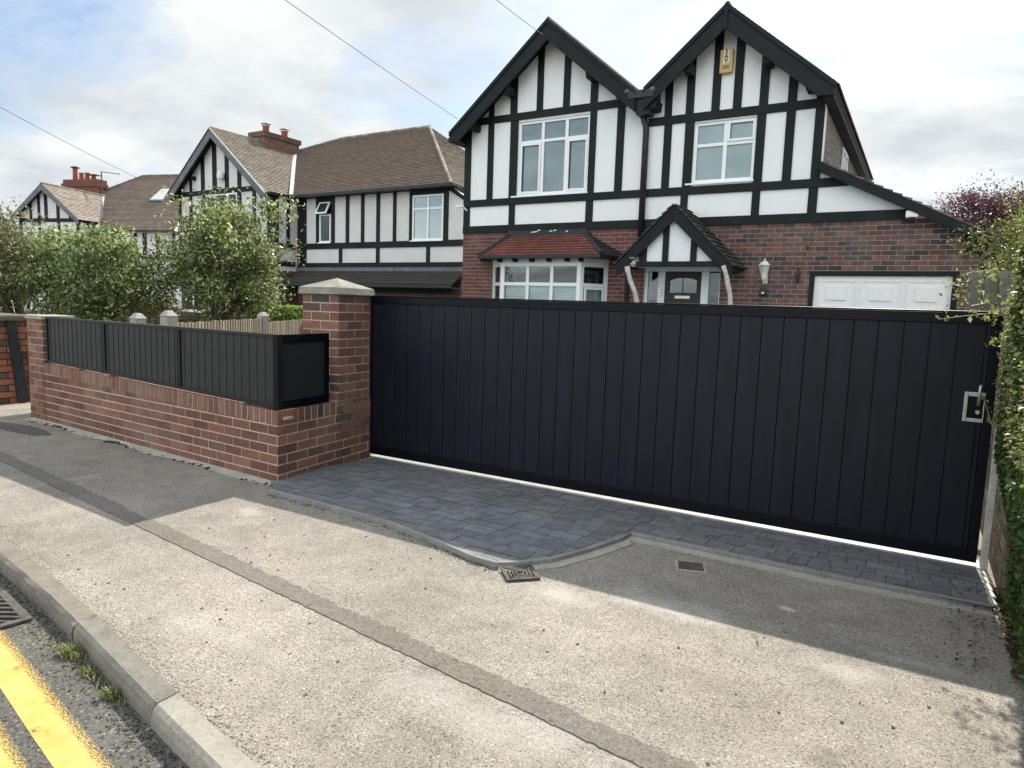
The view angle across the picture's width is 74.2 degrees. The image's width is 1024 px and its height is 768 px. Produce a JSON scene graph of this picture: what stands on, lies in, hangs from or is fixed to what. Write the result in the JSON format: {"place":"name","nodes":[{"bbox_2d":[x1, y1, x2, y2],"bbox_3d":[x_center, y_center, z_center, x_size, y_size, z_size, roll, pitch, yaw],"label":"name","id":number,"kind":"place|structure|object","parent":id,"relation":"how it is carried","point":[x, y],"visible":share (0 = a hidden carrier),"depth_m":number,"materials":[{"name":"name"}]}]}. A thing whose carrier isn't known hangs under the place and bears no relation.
{"place":"outdoors","nodes":[
{"label":"outdoors","id":0,"kind":"place"},
{"bbox_2d":[0,572,188,767],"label":"road","id":1,"kind":"structure","parent":0,"point":[47,665],"depth_m":2.48,"materials":[{"name":"grey asphalt"}]},
{"bbox_2d":[0,722,26,767],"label":"yellow line","id":2,"kind":"object","parent":1,"relation":"on","point":[5,762],"visible":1,"depth_m":2.23,"materials":[{"name":"paint"}]},
{"bbox_2d":[0,536,28,577],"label":"kerb","id":3,"kind":"structure","parent":1,"relation":"on","point":[10,554],"depth_m":3.72,"materials":[{"name":"grey concrete"}]},
{"bbox_2d":[0,590,32,628],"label":"road gully","id":4,"kind":"object","parent":1,"relation":"on","point":[13,611],"visible":1,"depth_m":3.19,"materials":[{"name":"metal"}]},
{"bbox_2d":[7,559,96,640],"bbox_3d":[-2.282,1.081,3.344,0.993,0.165,0.118,7,8,40],"label":"kerb stone","id":5,"kind":"object","parent":1,"relation":"on","point":[64,608],"visible":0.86,"depth_m":3.29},
{"bbox_2d":[0,630,114,767],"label":"yellow line","id":6,"kind":"object","parent":1,"relation":"on","point":[56,740],"visible":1,"depth_m":2.44,"materials":[{"name":"paint"}]},
{"bbox_2d":[49,637,85,662],"bbox_3d":[-1.886,1.122,2.889,0.276,0.043,0.138,6,8,31],"label":"grass tuft","id":7,"kind":"object","parent":1,"relation":"on","point":[70,650],"visible":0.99,"depth_m":2.85,"materials":[{"name":"green plant"}]},
{"bbox_2d":[69,659,109,682],"bbox_3d":[-1.685,1.157,2.708,0.213,0.029,0.121,6,8,31],"label":"grass tuft","id":8,"kind":"object","parent":1,"relation":"on","point":[89,672],"visible":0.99,"depth_m":2.72,"materials":[{"name":"green plant"}]},
{"bbox_2d":[0,574,183,767],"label":"gutter grit","id":9,"kind":"object","parent":1,"relation":"on","point":[104,688],"visible":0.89,"depth_m":2.65,"materials":[{"name":"gravel"}]},
{"bbox_2d":[90,677,126,704],"bbox_3d":[-1.530,1.173,2.578,0.223,0.036,0.100,6,8,31],"label":"grass tuft","id":10,"kind":"object","parent":1,"relation":"on","point":[110,693],"visible":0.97,"depth_m":2.57,"materials":[{"name":"green plant"}]},
{"bbox_2d":[73,616,177,725],"bbox_3d":[-1.582,1.175,2.741,0.889,0.162,0.111,8,9,41],"label":"kerb stone","id":11,"kind":"object","parent":1,"relation":"on","point":[140,682],"visible":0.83,"depth_m":2.67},
{"bbox_2d":[151,693,258,767],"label":"kerb stone","id":12,"kind":"object","parent":1,"relation":"on","point":[190,736],"visible":0.94,"depth_m":2.26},
{"bbox_2d":[0,309,1023,767],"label":"footway","id":13,"kind":"structure","parent":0,"point":[824,665],"depth_m":2.96,"materials":[{"name":"grey concrete"}]},
{"bbox_2d":[0,313,30,404],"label":"brick gate pier","id":14,"kind":"structure","parent":13,"relation":"on","point":[7,391],"depth_m":8.66,"materials":[{"name":"brick"}]},
{"bbox_2d":[5,322,29,401],"bbox_3d":[-6.357,-0.282,8.707,0.048,1.030,0.210,6,8,31],"label":"hinge post","id":15,"kind":"object","parent":14,"relation":"attached to","point":[22,395],"visible":1,"depth_m":8.69,"materials":[{"name":"metal"}]},
{"bbox_2d":[0,422,51,434],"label":"tarmac patch","id":16,"kind":"object","parent":13,"relation":"on","point":[22,429],"visible":1,"depth_m":7.11,"materials":[{"name":"grey asphalt"}]},
{"bbox_2d":[9,166,179,314],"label":"house","id":17,"kind":"structure","parent":13,"relation":"on","point":[136,202],"depth_m":39.66,"materials":[{"name":"tile"}]},
{"bbox_2d":[0,107,134,176],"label":"overhead wire","id":18,"kind":"object","parent":17,"relation":"attached to","point":[60,139],"visible":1,"depth_m":33.91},
{"bbox_2d":[23,417,270,485],"bbox_3d":[-3.694,0.586,6.487,4.358,0.019,0.112,6,8,34],"label":"wall fillet","id":19,"kind":"object","parent":13,"relation":"on","point":[218,469],"depth_m":6.16,"materials":[{"name":"concrete"}]},
{"bbox_2d":[29,419,267,484],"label":"wall foot grit","id":20,"kind":"structure","parent":13,"relation":"on","point":[207,468],"depth_m":6.43,"materials":[{"name":"gravel"}]},
{"bbox_2d":[25,278,374,480],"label":"brick wall","id":21,"kind":"structure","parent":13,"relation":"on","point":[268,443],"depth_m":6.00,"materials":[{"name":"brick"}]},
{"bbox_2d":[45,316,103,373],"bbox_3d":[-4.587,-0.424,7.113,1.255,0.527,0.045,6,8,33],"label":"fence panel","id":22,"kind":"object","parent":21,"relation":"on","point":[74,342],"visible":0.94,"depth_m":7.09,"materials":[{"name":"grey metal"}]},
{"bbox_2d":[102,321,178,388],"bbox_3d":[-3.507,-0.293,6.395,1.330,0.554,0.045,6,8,33],"label":"fence panel","id":23,"kind":"object","parent":21,"relation":"on","point":[147,353],"visible":0.92,"depth_m":6.36,"materials":[{"name":"grey metal"}]},
{"bbox_2d":[178,327,282,408],"bbox_3d":[-2.375,-0.155,5.643,1.383,0.582,0.045,6,8,33],"label":"fence panel","id":24,"kind":"object","parent":21,"relation":"on","point":[233,365],"visible":0.98,"depth_m":5.60,"materials":[{"name":"grey metal"}]},
{"bbox_2d":[273,333,328,409],"bbox_3d":[-1.710,-0.113,5.525,0.045,0.591,0.605,5,7,25],"label":"fence panel","id":25,"kind":"object","parent":21,"relation":"on","point":[305,368],"visible":0.92,"depth_m":5.51,"materials":[{"name":"black metal"}]},
{"bbox_2d":[102,310,302,333],"bbox_3d":[-4.745,-0.547,10.529,1.915,1.290,6.805,1,7,-4],"label":"garden fence","id":26,"kind":"object","parent":13,"relation":"on","point":[260,323],"visible":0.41,"depth_m":9.46,"materials":[{"name":"wood"}]},
{"bbox_2d":[164,122,464,322],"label":"house","id":27,"kind":"structure","parent":13,"relation":"on","point":[380,214],"depth_m":23.38,"materials":[{"name":"brick"}]},
{"bbox_2d":[179,276,235,312],"bbox_3d":[-11.268,-3.298,25.008,2.670,1.315,0.590,6,8,31],"label":"window","id":28,"kind":"structure","parent":27,"relation":"in","point":[181,297],"depth_m":25.27,"materials":[{"name":"plastic"}]},
{"bbox_2d":[216,171,224,180],"bbox_3d":[-10.555,-7.538,24.534,0.266,0.300,0.280,6,8,31],"label":"alarm box","id":29,"kind":"object","parent":27,"relation":"attached to","point":[220,175],"visible":1,"depth_m":24.44,"materials":[{"name":"white plastic"}]},
{"bbox_2d":[205,192,237,216],"bbox_3d":[-10.649,-6.083,24.868,1.810,1.750,0.082,6,8,31],"label":"window","id":30,"kind":"structure","parent":27,"relation":"in","point":[229,194],"depth_m":24.68,"materials":[{"name":"plastic"}]},
{"bbox_2d":[317,214,330,243],"bbox_3d":[-6.514,-5.391,23.558,0.620,0.995,0.140,6,8,31],"label":"window","id":31,"kind":"structure","parent":27,"relation":"in","point":[325,219],"depth_m":23.58,"materials":[{"name":"plastic"}]},
{"bbox_2d":[410,194,443,241],"bbox_3d":[-2.656,-5.200,21.230,1.290,1.435,0.140,6,8,31],"label":"window","id":32,"kind":"structure","parent":27,"relation":"in","point":[428,208],"depth_m":21.20,"materials":[{"name":"plastic"}]},
{"bbox_2d":[0,451,698,767],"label":"reinstated tarmac strip","id":33,"kind":"object","parent":13,"relation":"on","point":[633,749],"visible":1,"depth_m":2.88,"materials":[{"name":"grey asphalt"}]},
{"bbox_2d":[500,565,540,581],"bbox_3d":[0.042,1.031,3.694,0.184,0.014,0.184,0,7,-14],"label":"drain cover","id":34,"kind":"object","parent":13,"relation":"on","point":[519,573],"visible":1,"depth_m":3.68,"materials":[{"name":"metal"}]},
{"bbox_2d":[67,513,974,764],"bbox_3d":[-0.154,1.055,3.451,4.283,0.009,2.454,6,8,31],"label":"grit and twigs","id":35,"kind":"object","parent":13,"relation":"on","point":[841,721],"visible":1,"depth_m":3.06,"materials":[{"name":"brown plant"}]},
{"bbox_2d":[267,494,981,615],"bbox_3d":[0.245,1.004,4.047,4.536,0.004,0.871,4,7,15],"label":"edging grit","id":36,"kind":"object","parent":13,"relation":"on","point":[493,569],"visible":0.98,"depth_m":4.09,"materials":[{"name":"grey gravel"}]},
{"bbox_2d":[269,489,992,610],"bbox_3d":[0.265,0.995,4.105,4.546,0.053,0.826,4,7,15],"label":"paving edging","id":37,"kind":"object","parent":13,"relation":"on","point":[461,552],"visible":0.59,"depth_m":3.98,"materials":[{"name":"grey concrete"}]},
{"bbox_2d":[370,454,979,568],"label":"gate track","id":38,"kind":"structure","parent":13,"relation":"on","point":[851,542],"depth_m":4.82,"materials":[{"name":"silver metal"}]},
{"bbox_2d":[369,295,1003,562],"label":"sliding gate","id":39,"kind":"structure","parent":38,"relation":"on","point":[869,425],"depth_m":4.72,"materials":[{"name":"metal"}]},
{"bbox_2d":[675,560,706,573],"bbox_3d":[1.023,1.043,3.879,0.170,0.013,0.150,3,7,11],"label":"stopcock cover","id":40,"kind":"object","parent":13,"relation":"on","point":[689,566],"visible":1,"depth_m":3.86,"materials":[{"name":"metal"}]},
{"bbox_2d":[448,1,998,311],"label":"house","id":41,"kind":"structure","parent":13,"relation":"on","point":[688,173],"depth_m":12.69,"materials":[{"name":"paint"}]},
{"bbox_2d":[286,0,456,118],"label":"overhead wire","id":42,"kind":"object","parent":41,"relation":"attached to","point":[365,56],"visible":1,"depth_m":12.59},
{"bbox_2d":[455,205,466,210],"bbox_3d":[-1.161,-4.021,15.480,0.282,0.136,0.110,4,7,18],"label":"security camera","id":43,"kind":"object","parent":41,"relation":"attached to","point":[459,206],"visible":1,"depth_m":15.45,"materials":[{"name":"white plastic"}]},
{"bbox_2d":[492,263,500,297],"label":"bay window","id":44,"kind":"structure","parent":41,"relation":"in","point":[497,267],"depth_m":15.02,"materials":[{"name":"plastic"}]},
{"bbox_2d":[497,0,548,38],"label":"overhead wire","id":45,"kind":"object","parent":41,"relation":"attached to","point":[521,19],"visible":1,"depth_m":11.97,"materials":[{"name":"grey metal"}]},
{"bbox_2d":[500,262,580,301],"bbox_3d":[0.570,-1.777,14.096,1.880,1.475,0.085,6,8,31],"label":"bay window","id":46,"kind":"structure","parent":41,"relation":"in","point":[532,288],"depth_m":14.07,"materials":[{"name":"plastic"}]},
{"bbox_2d":[511,114,589,197],"bbox_3d":[0.820,-4.800,14.362,1.850,1.585,0.140,6,8,31],"label":"window","id":47,"kind":"structure","parent":41,"relation":"in","point":[553,153],"depth_m":14.36,"materials":[{"name":"plastic"}]},
{"bbox_2d":[579,262,608,302],"bbox_3d":[1.635,-1.705,13.778,0.690,1.475,0.099,-2,7,-29],"label":"bay window","id":48,"kind":"structure","parent":41,"relation":"in","point":[600,290],"depth_m":13.77,"materials":[{"name":"plastic"}]},
{"bbox_2d":[664,271,701,305],"bbox_3d":[3.303,-1.095,13.266,0.720,2.189,0.066,6,8,31],"label":"front door","id":49,"kind":"structure","parent":41,"relation":"in","point":[680,287],"depth_m":13.16,"materials":[{"name":"metal"}]},
{"bbox_2d":[685,117,756,184],"bbox_3d":[3.878,-4.290,12.550,1.260,1.135,0.140,6,8,31],"label":"window","id":50,"kind":"structure","parent":41,"relation":"in","point":[724,151],"depth_m":12.53,"materials":[{"name":"plastic"}]},
{"bbox_2d":[719,48,733,74],"bbox_3d":[3.891,-5.847,12.271,0.230,0.410,0.084,6,8,31],"label":"alarm box","id":51,"kind":"object","parent":41,"relation":"attached to","point":[726,60],"visible":1,"depth_m":12.24,"materials":[{"name":"gold metal"}]},
{"bbox_2d":[759,288,766,294],"bbox_3d":[4.549,-1.677,12.277,0.120,0.110,0.088,6,8,31],"label":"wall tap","id":52,"kind":"object","parent":41,"relation":"attached to","point":[763,291],"depth_m":12.27,"materials":[{"name":"metal"}]},
{"bbox_2d":[759,258,770,283],"bbox_3d":[4.530,-2.033,12.147,0.199,0.445,0.278,6,8,31],"label":"wall lantern","id":53,"kind":"object","parent":41,"relation":"attached to","point":[764,265],"depth_m":12.09,"materials":[{"name":"white glass"}]},
{"bbox_2d":[796,268,799,282],"bbox_3d":[5.052,-1.920,11.953,0.065,0.260,0.065,6,8,31],"label":"wall bracket","id":54,"kind":"object","parent":41,"relation":"attached to","point":[798,276],"depth_m":11.93,"materials":[{"name":"metal"}]},
{"bbox_2d":[840,147,848,170],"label":"side window","id":55,"kind":"structure","parent":41,"relation":"in","point":[844,161],"depth_m":14.41,"materials":[{"name":"plastic"}]},
{"bbox_2d":[813,276,952,311],"bbox_3d":[6.164,-0.745,11.499,2.040,2.143,0.068,6,8,31],"label":"garage door","id":56,"kind":"structure","parent":41,"relation":"in","point":[882,292],"depth_m":11.35,"materials":[{"name":"white plastic"}]},
{"bbox_2d":[905,210,918,220],"bbox_3d":[6.458,-2.709,10.934,0.180,0.170,0.194,6,8,31],"label":"security camera","id":57,"kind":"object","parent":41,"relation":"attached to","point":[911,215],"visible":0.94,"depth_m":10.88,"materials":[{"name":"white plastic"}]},
{"bbox_2d":[498,536,994,616],"bbox_3d":[1.218,1.061,3.909,2.529,0.028,0.771,3,7,8],"label":"concrete haunch","id":58,"kind":"object","parent":13,"relation":"on","point":[625,543],"visible":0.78,"depth_m":3.83,"materials":[{"name":"grey concrete"}]},
{"bbox_2d":[928,169,1023,310],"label":"purple tree","id":59,"kind":"object","parent":13,"relation":"on","point":[985,208],"visible":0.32,"depth_m":14.49,"materials":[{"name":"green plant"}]},
{"bbox_2d":[936,175,1023,309],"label":"shrub","id":60,"kind":"object","parent":13,"relation":"on","point":[1013,240],"visible":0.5,"depth_m":8.42,"materials":[{"name":"green plant"}]},
{"bbox_2d":[981,571,996,605],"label":"edging block","id":61,"kind":"structure","parent":13,"relation":"on","point":[988,584],"depth_m":3.61,"materials":[{"name":"grey concrete"}]},
{"bbox_2d":[967,270,1013,327],"bbox_3d":[5.459,-0.211,7.245,1.120,2.038,0.070,6,8,31],"label":"board fence","id":62,"kind":"object","parent":13,"relation":"on","point":[973,288],"visible":0.19,"depth_m":7.32,"materials":[{"name":"grey wood"}]},
{"bbox_2d":[979,376,1001,570],"bbox_3d":[2.813,0.351,3.924,0.036,1.500,0.060,6,8,31],"label":"end post","id":63,"kind":"object","parent":13,"relation":"on","point":[988,520],"visible":0.47,"depth_m":3.95,"materials":[{"name":"silver metal"}]},
{"bbox_2d":[980,342,1012,600],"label":"boundary wall","id":64,"kind":"structure","parent":13,"relation":"on","point":[1000,545],"depth_m":3.89,"materials":[{"name":"brick"}]},
{"bbox_2d":[998,602,1017,640],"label":"hedge soil","id":65,"kind":"structure","parent":13,"relation":"on","point":[1001,611],"depth_m":3.31,"materials":[{"name":"brown soil"}]},
{"bbox_2d":[935,212,1023,691],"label":"tall hedge","id":66,"kind":"object","parent":65,"relation":"on","point":[1008,455],"visible":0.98,"depth_m":3.15,"materials":[{"name":"green plant"}]},
{"bbox_2d":[940,577,1022,680],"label":"leaf litter","id":67,"kind":"object","parent":65,"relation":"on","point":[1010,641],"visible":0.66,"depth_m":3.11,"materials":[{"name":"brown plant"}]},
{"bbox_2d":[0,0,1023,310],"label":"sky","id":68,"kind":"structure","parent":0,"point":[933,90],"materials":[{"name":"white"}]},
{"bbox_2d":[271,457,991,607],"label":"driveway paving","id":69,"kind":"structure","parent":0,"point":[871,558],"depth_m":4.52,"materials":[{"name":"grey stone"}]},
{"label":"garden lawn","id":70,"kind":"structure","parent":0,"visible":0},
{"bbox_2d":[0,195,58,313],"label":"garden tree","id":71,"kind":"object","parent":70,"relation":"on","point":[10,249],"visible":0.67,"depth_m":12.82,"materials":[{"name":"green plant"}]},
{"bbox_2d":[0,204,195,323],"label":"garden tree","id":72,"kind":"object","parent":70,"relation":"on","point":[93,276],"visible":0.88,"depth_m":12.35,"materials":[{"name":"green plant"}]},
{"bbox_2d":[96,292,205,324],"bbox_3d":[-6.579,-0.967,12.554,2.564,1.568,1.485,6,8,31],"label":"shrub","id":73,"kind":"object","parent":70,"relation":"on","point":[175,309],"visible":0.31,"depth_m":12.35,"materials":[{"name":"green plant"}]},
{"bbox_2d":[128,185,312,321],"bbox_3d":[-5.515,-2.021,13.080,2.978,3.609,2.934,6,8,31],"label":"garden tree","id":74,"kind":"object","parent":70,"relation":"on","point":[220,266],"visible":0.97,"depth_m":12.62,"materials":[{"name":"green plant"}]},
{"bbox_2d":[247,304,302,321],"bbox_3d":[-4.214,-0.903,13.461,1.963,1.368,0.585,3,7,6],"label":"clipped hedge","id":75,"kind":"object","parent":70,"relation":"on","point":[286,316],"visible":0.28,"depth_m":13.23,"materials":[{"name":"green plant"}]}
]}

